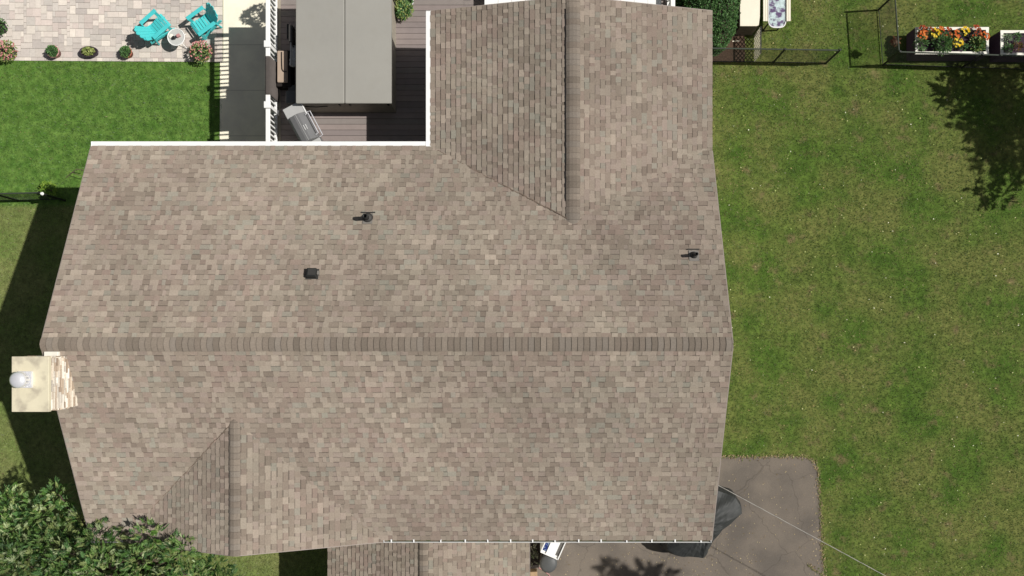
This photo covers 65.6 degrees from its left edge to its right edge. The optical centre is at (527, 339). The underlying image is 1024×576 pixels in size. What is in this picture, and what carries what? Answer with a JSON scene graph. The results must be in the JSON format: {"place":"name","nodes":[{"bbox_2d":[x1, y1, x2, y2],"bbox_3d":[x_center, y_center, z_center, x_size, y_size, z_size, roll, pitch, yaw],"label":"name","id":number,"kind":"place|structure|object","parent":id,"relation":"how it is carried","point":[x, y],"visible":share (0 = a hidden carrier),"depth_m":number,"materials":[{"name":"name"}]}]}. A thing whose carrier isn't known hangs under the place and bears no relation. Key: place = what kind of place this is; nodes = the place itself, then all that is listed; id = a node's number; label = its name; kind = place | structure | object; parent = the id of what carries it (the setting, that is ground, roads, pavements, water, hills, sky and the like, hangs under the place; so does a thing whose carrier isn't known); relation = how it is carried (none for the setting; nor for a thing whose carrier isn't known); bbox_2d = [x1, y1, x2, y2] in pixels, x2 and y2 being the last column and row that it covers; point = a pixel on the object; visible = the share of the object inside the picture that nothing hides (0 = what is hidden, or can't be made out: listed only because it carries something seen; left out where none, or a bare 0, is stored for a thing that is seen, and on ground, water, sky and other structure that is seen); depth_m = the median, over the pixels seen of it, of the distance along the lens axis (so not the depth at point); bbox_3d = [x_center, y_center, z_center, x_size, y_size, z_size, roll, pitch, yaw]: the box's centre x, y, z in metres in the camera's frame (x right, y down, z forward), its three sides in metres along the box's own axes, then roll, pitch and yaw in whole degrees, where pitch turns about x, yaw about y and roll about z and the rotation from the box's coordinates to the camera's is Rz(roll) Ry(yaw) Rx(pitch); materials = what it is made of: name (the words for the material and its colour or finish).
{"place":"outdoors","nodes":[
{"label":"outdoors","id":0,"kind":"place"},
{"bbox_2d":[0,0,222,61],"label":"patio","id":1,"kind":"structure","parent":0,"point":[69,29],"depth_m":26.18,"materials":[{"name":"beige stone"}]},
{"bbox_2d":[0,18,7,34],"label":"flower pot","id":2,"kind":"object","parent":1,"relation":"on","point":[3,28],"visible":1,"depth_m":25.95,"materials":[{"name":"plant"}]},
{"bbox_2d":[0,40,17,61],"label":"flower pot","id":3,"kind":"object","parent":1,"relation":"on","point":[8,51],"visible":1,"depth_m":25.83,"materials":[{"name":"plant"}]},
{"bbox_2d":[45,45,60,57],"bbox_3d":[-15.513,-9.399,25.942,0.451,0.466,0.425,0,90,0],"label":"flower pot","id":4,"kind":"object","parent":1,"relation":"on","point":[52,51],"visible":1,"depth_m":25.89,"materials":[{"name":"plant"}]},
{"bbox_2d":[79,46,98,56],"bbox_3d":[-14.357,-9.401,25.989,0.624,0.372,0.354,0,90,0],"label":"flower pot","id":5,"kind":"object","parent":1,"relation":"on","point":[88,51],"visible":1,"depth_m":25.98,"materials":[{"name":"plant"}]},
{"bbox_2d":[119,45,132,57],"bbox_3d":[-13.129,-9.388,25.961,0.437,0.428,0.446,0,90,0],"label":"flower pot","id":6,"kind":"object","parent":1,"relation":"on","point":[125,51],"visible":1,"depth_m":25.90,"materials":[{"name":"ceramic"}]},
{"bbox_2d":[134,9,173,44],"bbox_3d":[-12.125,-10.066,25.755,0.991,0.841,0.760,-42,90,0],"label":"adirondack chair","id":7,"kind":"object","parent":1,"relation":"on","point":[149,33],"visible":1,"depth_m":25.72,"materials":[{"name":"teal plastic"}]},
{"bbox_2d":[167,28,187,49],"bbox_3d":[-11.391,-9.768,25.931,0.591,0.493,0.574,0,90,0],"label":"side table","id":8,"kind":"object","parent":1,"relation":"on","point":[176,41],"visible":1,"depth_m":25.70,"materials":[{"name":"white paint"}]},
{"bbox_2d":[189,40,212,63],"bbox_3d":[-10.662,-9.350,25.872,0.812,0.606,0.814,0,90,0],"label":"flowering bush","id":9,"kind":"object","parent":1,"relation":"on","point":[200,52],"visible":1,"depth_m":25.80,"materials":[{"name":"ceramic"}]},
{"bbox_2d":[186,2,222,39],"bbox_3d":[-10.446,-10.323,25.755,0.991,0.841,0.760,-36,90,0],"label":"adirondack chair","id":10,"kind":"object","parent":1,"relation":"on","point":[210,16],"visible":1,"depth_m":25.77,"materials":[{"name":"teal plastic"}]},
{"bbox_2d":[220,0,271,140],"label":"concrete path","id":11,"kind":"structure","parent":0,"point":[242,93],"depth_m":26.19,"materials":[{"name":"grey concrete"}]},
{"bbox_2d":[277,51,293,89],"bbox_3d":[-7.131,-7.904,23.332,0.420,0.496,1.050,0,90,0],"label":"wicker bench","id":12,"kind":"object","parent":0,"point":[285,75],"visible":0.92,"depth_m":23.12,"materials":[{"name":"brown wicker"}]},
{"bbox_2d":[0,0,1023,575],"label":"lawn","id":13,"kind":"structure","parent":0,"point":[982,134],"depth_m":26.20,"materials":[{"name":"green plant"}]},
{"bbox_2d":[0,191,58,200],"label":"chain link fence","id":14,"kind":"object","parent":13,"relation":"on","point":[8,197],"visible":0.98,"depth_m":25.59,"materials":[{"name":"grey metal"}]},
{"bbox_2d":[38,180,56,198],"bbox_3d":[-15.645,-4.867,25.904,0.595,0.592,0.612,-43,90,0],"label":"bush","id":15,"kind":"object","parent":13,"relation":"on","point":[45,184],"visible":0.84,"depth_m":25.85,"materials":[{"name":"green plant"}]},
{"bbox_2d":[40,192,65,200],"bbox_3d":[-15.258,-4.569,25.560,0.110,1.280,0.110,0,90,0],"label":"fence post","id":16,"kind":"object","parent":13,"relation":"on","point":[48,195],"visible":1,"depth_m":25.45,"materials":[{"name":"white paint"}]},
{"bbox_2d":[0,477,245,575],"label":"leafy tree","id":17,"kind":"object","parent":13,"relation":"on","point":[90,556],"visible":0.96,"depth_m":21.14,"materials":[{"name":"green plant"}]},
{"bbox_2d":[9,0,733,575],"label":"house","id":18,"kind":"structure","parent":13,"relation":"on","point":[485,328],"depth_m":20.15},
{"bbox_2d":[718,485,884,575],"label":"service cable","id":19,"kind":"object","parent":18,"relation":"attached to","point":[803,531],"visible":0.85,"depth_m":21.62,"materials":[{"name":"rubber"}]},
{"bbox_2d":[270,0,666,140],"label":"deck","id":20,"kind":"structure","parent":13,"relation":"on","point":[406,121],"depth_m":23.58,"materials":[{"name":"wood"}]},
{"bbox_2d":[264,0,278,140],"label":"deck railing","id":21,"kind":"object","parent":20,"relation":"on","point":[271,48],"visible":0.63,"depth_m":23.08,"materials":[{"name":"white paint"}]},
{"bbox_2d":[265,56,279,101],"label":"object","id":22,"kind":"object","parent":21,"relation":"hanging from","point":[271,88],"visible":0.91,"depth_m":22.85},
{"bbox_2d":[286,85,295,105],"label":"tub steps","id":23,"kind":"structure","parent":20,"relation":"on","point":[290,96],"depth_m":22.99,"materials":[{"name":"grey plastic"}]},
{"bbox_2d":[287,24,295,46],"bbox_3d":[-6.898,-8.810,23.159,0.331,0.759,0.827,0,90,0],"label":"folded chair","id":24,"kind":"object","parent":20,"relation":"on","point":[291,34],"visible":0.79,"depth_m":22.91,"materials":[{"name":"black plastic"}]},
{"bbox_2d":[283,103,322,140],"bbox_3d":[-6.335,-6.015,23.049,0.694,1.062,1.580,-28,90,0],"label":"gas grill","id":25,"kind":"object","parent":20,"relation":"on","point":[302,123],"visible":0.73,"depth_m":22.60,"materials":[{"name":"metal"}]},
{"bbox_2d":[296,0,395,112],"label":"hot tub","id":26,"kind":"object","parent":20,"relation":"on","point":[345,56],"visible":0.99,"depth_m":22.48,"materials":[{"name":"grey plastic"}]},
{"bbox_2d":[290,31,295,64],"bbox_3d":[-6.783,-8.431,23.023,0.129,0.331,1.092,0,90,0],"label":"cover lifter","id":27,"kind":"object","parent":26,"relation":"attached to","point":[291,52],"visible":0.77,"depth_m":22.87,"materials":[{"name":"black metal"}]},
{"bbox_2d":[289,45,295,66],"bbox_3d":[-6.769,-8.178,22.975,0.273,0.130,0.627,0,90,0],"label":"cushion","id":28,"kind":"object","parent":27,"relation":"on","point":[293,56],"visible":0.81,"depth_m":22.92,"materials":[{"name":"grey fabric"}]},
{"bbox_2d":[395,0,413,20],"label":"flower pot","id":29,"kind":"object","parent":20,"relation":"on","point":[402,9],"visible":1,"depth_m":23.27,"materials":[{"name":"green plastic"}]},
{"bbox_2d":[665,0,674,5],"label":"deck railing","id":30,"kind":"object","parent":20,"relation":"on","point":[670,2],"visible":0.11,"depth_m":23.02,"materials":[{"name":"white paint"}]},
{"bbox_2d":[485,0,660,4],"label":"patio awning","id":31,"kind":"object","parent":13,"relation":"on","point":[658,2],"depth_m":23.18,"materials":[{"name":"white paint"}]},
{"bbox_2d":[675,0,686,7],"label":"shrub","id":32,"kind":"object","parent":13,"relation":"on","point":[678,3],"visible":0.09,"depth_m":25.40,"materials":[{"name":"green plant"}]},
{"bbox_2d":[713,35,745,62],"bbox_3d":[6.053,-10.789,26.240,2.228,0.120,3.348,0,90,0],"label":"mulch bed","id":33,"kind":"object","parent":13,"relation":"on","point":[741,43],"visible":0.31,"depth_m":26.18,"materials":[{"name":"brown soil"}]},
{"bbox_2d":[682,0,740,55],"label":"hedge","id":34,"kind":"object","parent":33,"relation":"on","point":[725,17],"visible":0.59,"depth_m":24.88,"materials":[{"name":"green plant"}]},
{"bbox_2d":[732,0,759,41],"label":"storage cabinet","id":35,"kind":"object","parent":33,"relation":"on","point":[748,21],"visible":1,"depth_m":25.33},
{"bbox_2d":[754,26,760,60],"bbox_3d":[7.447,-9.567,25.797,0.030,0.785,0.885,0,90,0],"label":"lattice panel","id":36,"kind":"object","parent":13,"relation":"on","point":[758,32],"visible":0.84,"depth_m":25.75,"materials":[{"name":"beige wood"}]},
{"bbox_2d":[712,47,840,63],"bbox_3d":[7.246,-9.129,25.575,5.192,1.250,0.064,1,90,0],"label":"chain link fence","id":37,"kind":"object","parent":13,"relation":"on","point":[837,51],"visible":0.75,"depth_m":25.48,"materials":[{"name":"black metal"}]},
{"bbox_2d":[763,0,790,30],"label":"sun lounger","id":38,"kind":"object","parent":13,"relation":"on","point":[777,14],"visible":1,"depth_m":25.47,"materials":[{"name":"fabric"}]},
{"bbox_2d":[714,1,1022,571],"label":"fallen leaves","id":39,"kind":"object","parent":13,"relation":"on","point":[869,299],"visible":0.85,"depth_m":26.14,"materials":[{"name":"brown plant"}]},
{"bbox_2d":[877,0,899,62],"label":"chain link fence","id":40,"kind":"object","parent":13,"relation":"on","point":[893,16],"visible":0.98,"depth_m":25.60,"materials":[{"name":"black metal"}]},
{"bbox_2d":[890,36,900,46],"bbox_3d":[11.647,-9.450,25.212,0.362,0.416,0.334,38,90,0],"label":"hanging basket","id":41,"kind":"object","parent":40,"relation":"hanging from","point":[893,41],"visible":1,"depth_m":25.20,"materials":[{"name":"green plant"}]},
{"bbox_2d":[906,27,988,60],"bbox_3d":[13.613,-9.583,25.821,2.364,0.618,0.874,0,90,0],"label":"raised planter","id":42,"kind":"object","parent":13,"relation":"on","point":[910,37],"visible":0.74,"depth_m":25.61,"materials":[{"name":"white wood"}]},
{"bbox_2d":[912,36,928,50],"bbox_3d":[12.613,-9.497,25.455,0.551,0.350,0.528,16,90,0],"label":"vegetable plant","id":43,"kind":"object","parent":42,"relation":"on","point":[924,41],"visible":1,"depth_m":25.44,"materials":[{"name":"green plant"}]},
{"bbox_2d":[914,30,927,41],"bbox_3d":[12.610,-9.737,25.456,0.390,0.347,0.446,-16,90,0],"label":"marigold","id":44,"kind":"object","parent":42,"relation":"on","point":[920,32],"visible":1,"depth_m":25.36,"materials":[{"name":"orange plant"}]},
{"bbox_2d":[918,25,927,34],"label":"marigold","id":45,"kind":"object","parent":42,"relation":"on","point":[923,27],"visible":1,"depth_m":25.38,"materials":[{"name":"orange plant"}]},
{"bbox_2d":[926,26,934,36],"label":"marigold","id":46,"kind":"object","parent":42,"relation":"on","point":[930,27],"visible":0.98,"depth_m":25.40,"materials":[{"name":"orange plant"}]},
{"bbox_2d":[929,27,940,37],"bbox_3d":[13.024,-9.819,25.464,0.378,0.332,0.392,0,90,0],"label":"marigold","id":47,"kind":"object","parent":42,"relation":"on","point":[935,29],"visible":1,"depth_m":25.38,"materials":[{"name":"yellow plant"}]},
{"bbox_2d":[935,26,944,35],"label":"marigold","id":48,"kind":"object","parent":42,"relation":"on","point":[942,28],"visible":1,"depth_m":25.37,"materials":[{"name":"orange plant"}]},
{"bbox_2d":[930,32,954,52],"bbox_3d":[13.301,-9.468,25.410,0.783,0.454,0.750,0,90,0],"label":"vegetable plant","id":49,"kind":"object","parent":42,"relation":"on","point":[948,43],"visible":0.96,"depth_m":25.41,"materials":[{"name":"green plant"}]},
{"bbox_2d":[941,27,951,37],"bbox_3d":[13.419,-9.813,25.468,0.396,0.324,0.402,0,90,0],"label":"marigold","id":50,"kind":"object","parent":42,"relation":"on","point":[949,29],"visible":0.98,"depth_m":25.37,"materials":[{"name":"orange plant"}]},
{"bbox_2d":[951,29,959,40],"bbox_3d":[13.646,-9.735,25.452,0.369,0.356,0.346,0,90,0],"label":"marigold","id":51,"kind":"object","parent":42,"relation":"on","point":[956,34],"visible":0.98,"depth_m":25.37,"materials":[{"name":"orange plant"}]},
{"bbox_2d":[951,38,963,47],"bbox_3d":[13.763,-9.482,25.467,0.401,0.356,0.361,0,90,0],"label":"marigold","id":52,"kind":"object","parent":42,"relation":"on","point":[958,40],"visible":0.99,"depth_m":25.38,"materials":[{"name":"yellow plant"}]},
{"bbox_2d":[958,43,968,50],"bbox_3d":[13.980,-9.376,25.454,0.259,0.352,0.327,40,90,0],"label":"vegetable plant","id":53,"kind":"object","parent":42,"relation":"on","point":[966,44],"visible":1,"depth_m":25.45,"materials":[{"name":"green plant"}]},
{"bbox_2d":[960,26,969,37],"bbox_3d":[13.954,-9.840,25.465,0.391,0.331,0.340,0,90,0],"label":"marigold","id":54,"kind":"object","parent":42,"relation":"on","point":[967,30],"visible":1,"depth_m":25.37,"materials":[{"name":"yellow plant"}]},
{"bbox_2d":[967,25,981,35],"bbox_3d":[14.309,-9.865,25.468,0.413,0.340,0.414,0,90,0],"label":"marigold","id":55,"kind":"object","parent":42,"relation":"on","point":[977,29],"visible":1,"depth_m":25.37,"materials":[{"name":"orange plant"}]},
{"bbox_2d":[967,35,987,52],"bbox_3d":[14.428,-9.440,25.453,0.612,0.431,0.632,0,90,0],"label":"vegetable plant","id":56,"kind":"object","parent":42,"relation":"in","point":[981,42],"visible":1,"depth_m":25.43,"materials":[{"name":"green plant"}]},
{"bbox_2d":[978,31,989,39],"bbox_3d":[14.594,-9.689,25.463,0.336,0.335,0.368,-38,90,0],"label":"marigold","id":57,"kind":"object","parent":42,"relation":"on","point":[985,34],"visible":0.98,"depth_m":25.39,"materials":[{"name":"orange plant"}]},
{"bbox_2d":[882,50,1023,69],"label":"chain link fence","id":58,"kind":"object","parent":13,"relation":"on","point":[977,57],"visible":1,"depth_m":25.52,"materials":[{"name":"black metal"}]},
{"bbox_2d":[990,30,1023,61],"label":"raised planter","id":59,"kind":"object","parent":13,"relation":"on","point":[997,43],"visible":0.81,"depth_m":25.61,"materials":[{"name":"white wood"}]},
{"bbox_2d":[1002,43,1013,53],"bbox_3d":[15.399,-9.325,25.458,0.355,0.344,0.347,33,90,0],"label":"vegetable plant","id":60,"kind":"object","parent":59,"relation":"on","point":[1010,46],"visible":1,"depth_m":25.46,"materials":[{"name":"green plant"}]},
{"bbox_2d":[1003,33,1012,42],"bbox_3d":[15.392,-9.666,25.459,0.322,0.342,0.331,-16,90,0],"label":"vegetable plant","id":61,"kind":"object","parent":59,"relation":"on","point":[1010,36],"visible":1,"depth_m":25.46,"materials":[{"name":"green plant"}]},
{"bbox_2d":[1012,31,1022,42],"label":"vegetable plant","id":62,"kind":"object","parent":59,"relation":"on","point":[1019,35],"visible":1,"depth_m":25.43,"materials":[{"name":"green plant"}]},
{"bbox_2d":[1012,41,1023,50],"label":"vegetable plant","id":63,"kind":"object","parent":59,"relation":"on","point":[1020,44],"visible":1,"depth_m":25.45,"materials":[{"name":"green plant"}]},
{"bbox_2d":[540,543,565,559],"bbox_3d":[0.833,6.516,25.698,0.625,0.985,0.805,24,90,0],"label":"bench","id":64,"kind":"object","parent":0,"point":[553,550],"visible":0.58,"depth_m":25.25,"materials":[{"name":"white paint"}]},
{"bbox_2d":[543,543,549,550],"bbox_3d":[0.641,6.450,25.258,0.130,0.020,0.580,24,90,0],"label":"pillow","id":65,"kind":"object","parent":64,"relation":"in","point":[546,545],"depth_m":25.25,"materials":[{"name":"blue fabric"}]},
{"bbox_2d":[537,456,824,575],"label":"driveway","id":66,"kind":"structure","parent":0,"point":[792,491],"depth_m":26.19,"materials":[{"name":"concrete"}]},
{"bbox_2d":[530,568,536,575],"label":"wooden block","id":67,"kind":"structure","parent":66,"relation":"on","point":[533,572],"depth_m":25.80,"materials":[{"name":"brown wood"}]},
{"bbox_2d":[530,543,539,568],"bbox_3d":[-0.042,7.383,26.240,0.970,0.120,3.375,0,90,0],"label":"planting bed","id":68,"kind":"object","parent":66,"relation":"on","point":[534,560],"visible":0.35,"depth_m":26.18,"materials":[{"name":"soil"}]},
{"bbox_2d":[530,543,539,565],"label":"sparse plants","id":69,"kind":"object","parent":68,"relation":"on","point":[535,544],"visible":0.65,"depth_m":26.02,"materials":[{"name":"green plant"}]},
{"bbox_2d":[540,554,556,572],"bbox_3d":[0.653,7.164,25.747,0.550,0.865,0.605,15,90,0],"label":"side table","id":70,"kind":"object","parent":66,"relation":"on","point":[548,564],"visible":0.91,"depth_m":25.34,"materials":[{"name":"grey plastic"}]},
{"bbox_2d":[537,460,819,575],"bbox_3d":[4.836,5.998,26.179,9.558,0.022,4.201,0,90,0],"label":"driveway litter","id":71,"kind":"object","parent":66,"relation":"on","point":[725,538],"visible":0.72,"depth_m":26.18,"materials":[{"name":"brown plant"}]},
{"bbox_2d":[660,485,741,557],"bbox_3d":[5.485,5.834,25.513,1.812,1.314,2.914,40,90,0],"label":"tarpaulin","id":72,"kind":"object","parent":66,"relation":"on","point":[728,512],"visible":0.4,"depth_m":25.19,"materials":[{"name":"grey plastic"}]},
{"bbox_2d":[721,454,826,575],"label":"edge leaves","id":73,"kind":"object","parent":66,"relation":"on","point":[818,475],"visible":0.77,"depth_m":26.17,"materials":[{"name":"brown leaf"}]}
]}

